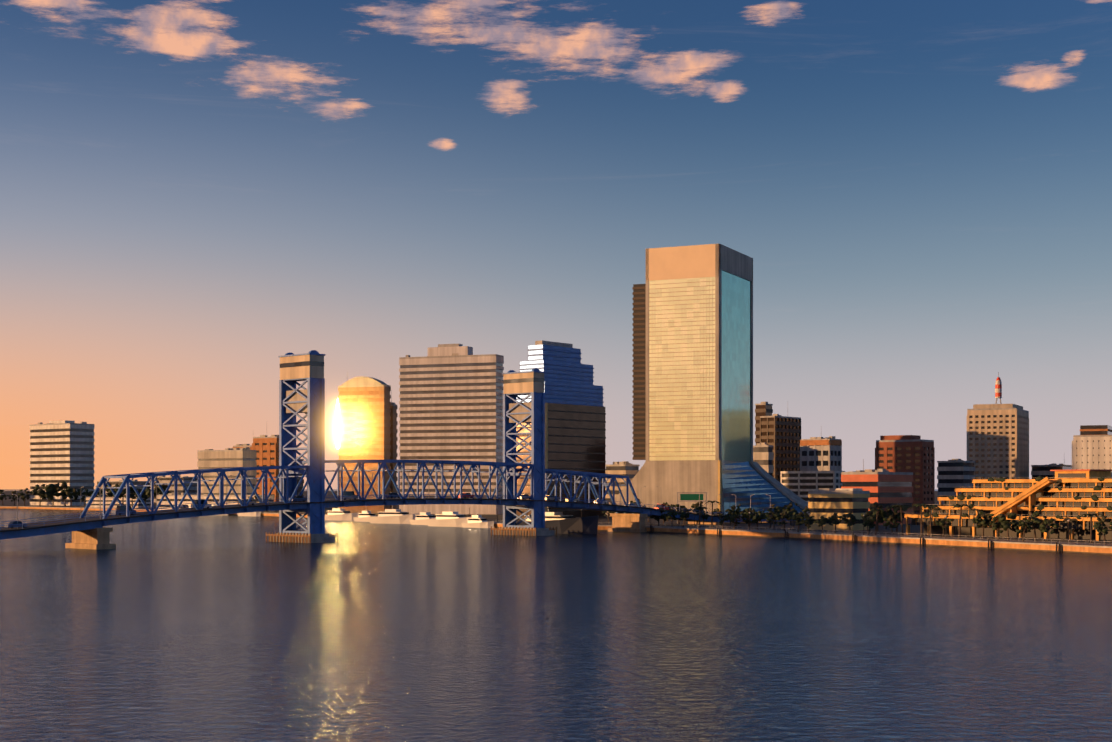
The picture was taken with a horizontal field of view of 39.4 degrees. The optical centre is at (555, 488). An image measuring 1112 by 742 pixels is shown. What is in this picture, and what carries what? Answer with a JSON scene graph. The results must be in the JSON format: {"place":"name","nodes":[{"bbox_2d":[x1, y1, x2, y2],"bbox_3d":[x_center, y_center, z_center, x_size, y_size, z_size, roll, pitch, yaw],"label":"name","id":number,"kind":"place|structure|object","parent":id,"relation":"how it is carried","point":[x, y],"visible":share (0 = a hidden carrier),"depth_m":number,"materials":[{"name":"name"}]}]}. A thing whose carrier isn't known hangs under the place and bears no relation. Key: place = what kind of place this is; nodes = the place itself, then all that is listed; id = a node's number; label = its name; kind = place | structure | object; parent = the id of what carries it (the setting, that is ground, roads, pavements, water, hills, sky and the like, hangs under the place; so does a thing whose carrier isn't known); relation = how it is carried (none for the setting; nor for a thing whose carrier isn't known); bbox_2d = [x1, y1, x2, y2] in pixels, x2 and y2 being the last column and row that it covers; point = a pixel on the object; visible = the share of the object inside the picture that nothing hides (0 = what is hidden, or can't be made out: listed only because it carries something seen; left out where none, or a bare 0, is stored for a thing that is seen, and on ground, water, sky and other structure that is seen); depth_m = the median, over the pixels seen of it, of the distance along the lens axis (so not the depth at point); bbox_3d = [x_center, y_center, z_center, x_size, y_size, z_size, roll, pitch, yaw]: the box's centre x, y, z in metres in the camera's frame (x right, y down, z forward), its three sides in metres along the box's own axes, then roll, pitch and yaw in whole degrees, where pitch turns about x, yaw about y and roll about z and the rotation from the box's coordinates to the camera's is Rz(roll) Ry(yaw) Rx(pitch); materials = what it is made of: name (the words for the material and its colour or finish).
{"place":"outdoors","nodes":[
{"label":"outdoors","id":0,"kind":"place"},
{"bbox_2d":[338,376,390,512],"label":"vaulted tower","id":1,"kind":"structure","parent":0,"point":[364,406],"depth_m":802.06,"materials":[{"name":"gold glass"}]},
{"bbox_2d":[334,400,340,448],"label":"sun glint on glass","id":2,"kind":"object","parent":1,"relation":"attached to","point":[337,429],"visible":1,"depth_m":793.28,"materials":[{"name":"yellow"}]},
{"bbox_2d":[390,390,397,508],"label":"building","id":3,"kind":"structure","parent":1,"relation":"attached to","point":[393,430],"depth_m":814.07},
{"bbox_2d":[0,350,808,549],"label":"lift bridge","id":4,"kind":"structure","parent":0,"point":[313,471],"depth_m":421.34,"materials":[{"name":"blue metal"}]},
{"bbox_2d":[399,344,503,513],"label":"banded office tower","id":5,"kind":"structure","parent":0,"point":[451,401],"depth_m":765.59,"materials":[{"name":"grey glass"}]},
{"bbox_2d":[0,489,1111,741],"bbox_3d":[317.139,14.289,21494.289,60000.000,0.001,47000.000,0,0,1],"label":"river water","id":6,"kind":"structure","parent":0,"point":[218,629],"depth_m":148.10,"materials":[{"name":"blue liquid"}]},
{"bbox_2d":[177,505,598,533],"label":"moored boats","id":7,"kind":"object","parent":6,"relation":"on","point":[566,524],"visible":0.65,"depth_m":584.72,"materials":[{"name":"white paint"},{"name":"dark glass"}]},
{"bbox_2d":[650,525,1062,552],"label":"dock pilings","id":8,"kind":"object","parent":6,"relation":"on","point":[786,536],"visible":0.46,"depth_m":391.52,"materials":[{"name":"brown wood"}]},
{"bbox_2d":[0,491,1111,554],"bbox_3d":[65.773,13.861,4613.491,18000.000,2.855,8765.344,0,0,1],"label":"riverbank land","id":9,"kind":"structure","parent":0,"point":[1086,546],"depth_m":448.56,"materials":[{"name":"concrete"}]},
{"bbox_2d":[30,420,93,505],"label":"office slab","id":10,"kind":"structure","parent":9,"relation":"on","point":[61,451],"depth_m":1163.36,"materials":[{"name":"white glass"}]},
{"bbox_2d":[86,495,150,507],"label":"building","id":11,"kind":"structure","parent":9,"relation":"on","point":[96,502],"depth_m":1023.87,"materials":[{"name":"white concrete"}]},
{"bbox_2d":[97,478,147,496],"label":"block","id":12,"kind":"structure","parent":9,"relation":"on","point":[136,482],"depth_m":1514.82,"materials":[{"name":"grey concrete"}]},
{"bbox_2d":[0,481,261,506],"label":"bank trees","id":13,"kind":"object","parent":9,"relation":"on","point":[49,494],"visible":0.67,"depth_m":1071.28,"materials":[{"name":"green plant"}]},
{"bbox_2d":[150,475,196,501],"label":"block","id":14,"kind":"structure","parent":9,"relation":"on","point":[180,488],"depth_m":1410.02,"materials":[{"name":"beige concrete"}]},
{"bbox_2d":[157,492,274,509],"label":"building","id":15,"kind":"structure","parent":9,"relation":"on","point":[188,500],"depth_m":884.15,"materials":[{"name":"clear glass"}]},
{"bbox_2d":[197,447,256,494],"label":"grey block building","id":16,"kind":"structure","parent":9,"relation":"on","point":[228,457],"depth_m":906.67,"materials":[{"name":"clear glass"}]},
{"bbox_2d":[233,444,251,449],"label":"building","id":17,"kind":"structure","parent":9,"relation":"on","point":[242,445],"depth_m":986.27,"materials":[{"name":"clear glass"}]},
{"bbox_2d":[252,435,278,501],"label":"building","id":18,"kind":"structure","parent":9,"relation":"on","point":[266,447],"depth_m":962.47,"materials":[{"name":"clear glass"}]},
{"bbox_2d":[296,457,303,497],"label":"block","id":19,"kind":"structure","parent":9,"relation":"on","point":[300,488],"depth_m":1102.38,"materials":[{"name":"beige glass"}]},
{"bbox_2d":[605,461,639,503],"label":"office building","id":20,"kind":"structure","parent":9,"relation":"on","point":[626,468],"depth_m":759.63,"materials":[{"name":"beige concrete"}]},
{"bbox_2d":[677,492,706,523],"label":"highway sign gantry","id":21,"kind":"object","parent":9,"relation":"on","point":[689,497],"visible":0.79,"depth_m":555.86,"materials":[{"name":"green metal"}]},
{"bbox_2d":[469,507,1109,543],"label":"riverwalk railing and lamps","id":22,"kind":"object","parent":9,"relation":"on","point":[1051,541],"visible":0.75,"depth_m":426.44,"materials":[{"name":"grey metal"}]},
{"bbox_2d":[808,488,869,529],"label":"yellow pavilion","id":23,"kind":"structure","parent":9,"relation":"on","point":[827,502],"depth_m":469.64,"materials":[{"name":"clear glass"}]},
{"bbox_2d":[602,499,1111,544],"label":"palm trees","id":24,"kind":"object","parent":9,"relation":"on","point":[793,514],"visible":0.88,"depth_m":433.82,"materials":[{"name":"green plant"}]},
{"bbox_2d":[841,459,912,524],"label":"building","id":25,"kind":"structure","parent":9,"relation":"on","point":[885,487],"depth_m":541.86,"materials":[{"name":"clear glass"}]},
{"bbox_2d":[875,435,934,513],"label":"brick midrise","id":26,"kind":"structure","parent":9,"relation":"on","point":[915,454],"depth_m":699.50,"materials":[{"name":"brown brick"}]},
{"bbox_2d":[967,372,1028,487],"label":"beige tower with beacon","id":27,"kind":"structure","parent":9,"relation":"on","point":[997,440],"depth_m":899.66,"materials":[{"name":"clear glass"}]},
{"bbox_2d":[904,469,1111,540],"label":"terraced building","id":28,"kind":"structure","parent":9,"relation":"on","point":[1064,496],"depth_m":391.24,"materials":[{"name":"orange"}]},
{"bbox_2d":[0,0,1111,488],"label":"sky","id":29,"kind":"structure","parent":0,"point":[196,195],"materials":[{"name":"blue"}]},
{"bbox_2d":[516,340,605,518],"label":"office building","id":30,"kind":"structure","parent":0,"point":[575,422],"depth_m":650.08,"materials":[{"name":"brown glass"}]},
{"bbox_2d":[605,244,809,515],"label":"skyscraper","id":31,"kind":"structure","parent":0,"point":[692,370],"depth_m":705.86,"materials":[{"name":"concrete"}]},
{"bbox_2d":[753,443,773,476],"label":"building","id":32,"kind":"structure","parent":0,"point":[763,455],"depth_m":857.28,"materials":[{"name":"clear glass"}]},
{"bbox_2d":[755,402,772,442],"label":"building","id":33,"kind":"structure","parent":0,"point":[763,409],"depth_m":977.69,"materials":[{"name":"brown concrete"}]},
{"bbox_2d":[760,414,800,482],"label":"office building","id":34,"kind":"structure","parent":0,"point":[781,434],"depth_m":880.62,"materials":[{"name":"brown concrete"}]},
{"bbox_2d":[781,471,844,502],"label":"building","id":35,"kind":"structure","parent":0,"point":[800,484],"depth_m":804.53,"materials":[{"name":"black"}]},
{"bbox_2d":[800,436,841,470],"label":"building","id":36,"kind":"structure","parent":0,"point":[820,454],"depth_m":859.85,"materials":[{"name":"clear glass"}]},
{"bbox_2d":[937,459,974,505],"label":"office building","id":37,"kind":"structure","parent":0,"point":[953,474],"depth_m":818.22,"materials":[{"name":"grey glass"}]},
{"bbox_2d":[1031,463,1071,478],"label":"building","id":38,"kind":"structure","parent":0,"point":[1041,470],"depth_m":897.85,"materials":[{"name":"grey glass"}]},
{"bbox_2d":[1072,425,1111,478],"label":"white tower","id":39,"kind":"structure","parent":0,"point":[1091,446],"depth_m":846.96,"materials":[{"name":"grey concrete"}]}
]}

